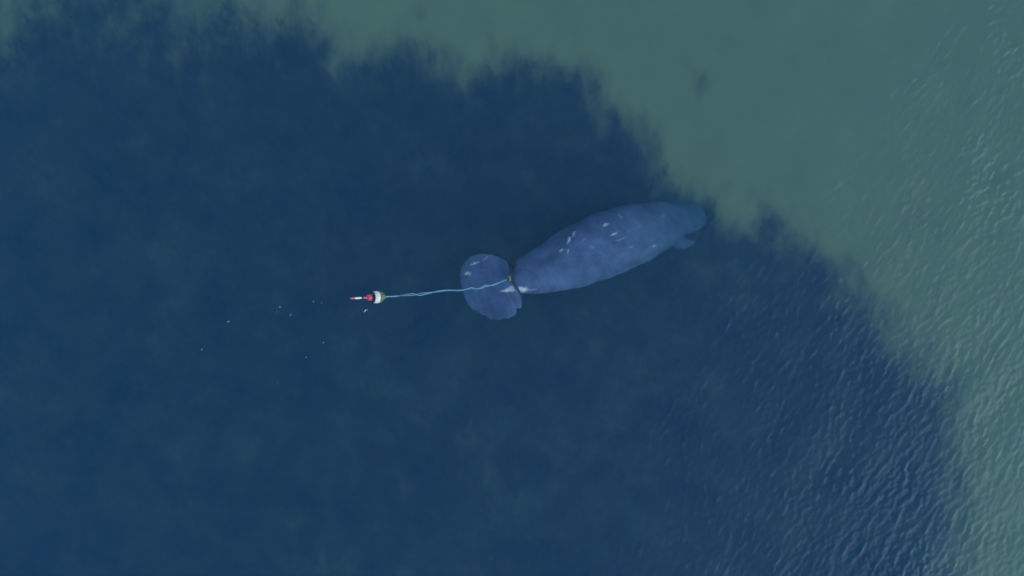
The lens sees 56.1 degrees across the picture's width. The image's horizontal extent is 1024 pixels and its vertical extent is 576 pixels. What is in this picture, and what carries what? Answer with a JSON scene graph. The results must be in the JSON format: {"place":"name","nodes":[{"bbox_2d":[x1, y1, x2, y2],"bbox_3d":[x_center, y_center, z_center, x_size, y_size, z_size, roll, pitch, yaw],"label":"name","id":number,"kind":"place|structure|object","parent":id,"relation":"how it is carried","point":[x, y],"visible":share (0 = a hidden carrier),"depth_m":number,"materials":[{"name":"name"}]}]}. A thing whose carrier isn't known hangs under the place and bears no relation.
{"place":"outdoors","nodes":[
{"label":"outdoors","id":0,"kind":"place"},
{"bbox_2d":[0,0,1023,575],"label":"seabed","id":1,"kind":"structure","parent":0,"point":[874,148],"depth_m":13.90,"materials":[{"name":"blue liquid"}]},
{"bbox_2d":[0,0,971,575],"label":"seagrass","id":2,"kind":"object","parent":1,"relation":"on","point":[242,232],"visible":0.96,"depth_m":13.82},
{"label":"water","id":3,"kind":"structure","parent":0,"visible":0},
{"bbox_2d":[350,291,389,302],"bbox_3d":[-1.755,0.114,11.920,0.456,0.317,0.153,0,90,0],"label":"tracking buoy","id":4,"kind":"object","parent":3,"relation":"on","point":[376,297],"visible":1,"depth_m":11.90,"materials":[{"name":"white paint"}]},
{"bbox_2d":[460,201,705,319],"bbox_3d":[1.045,-0.476,12.813,3.519,1.382,0.913,-19,90,0],"label":"manatee","id":5,"kind":"object","parent":3,"relation":"in","point":[598,246],"visible":1,"depth_m":12.26},
{"bbox_2d":[507,265,522,296],"bbox_3d":[0.013,-0.077,12.213,0.124,0.337,0.428,-19,90,0],"label":"tail belt","id":6,"kind":"object","parent":5,"relation":"attached to","point":[510,278],"visible":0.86,"depth_m":12.12,"materials":[{"name":"rubber"}]},
{"bbox_2d":[390,279,506,296],"bbox_3d":[-0.794,0.031,12.066,1.494,0.087,0.075,-8,90,0],"label":"tether","id":7,"kind":"object","parent":6,"relation":"attached to","point":[485,285],"visible":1,"depth_m":12.05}
]}

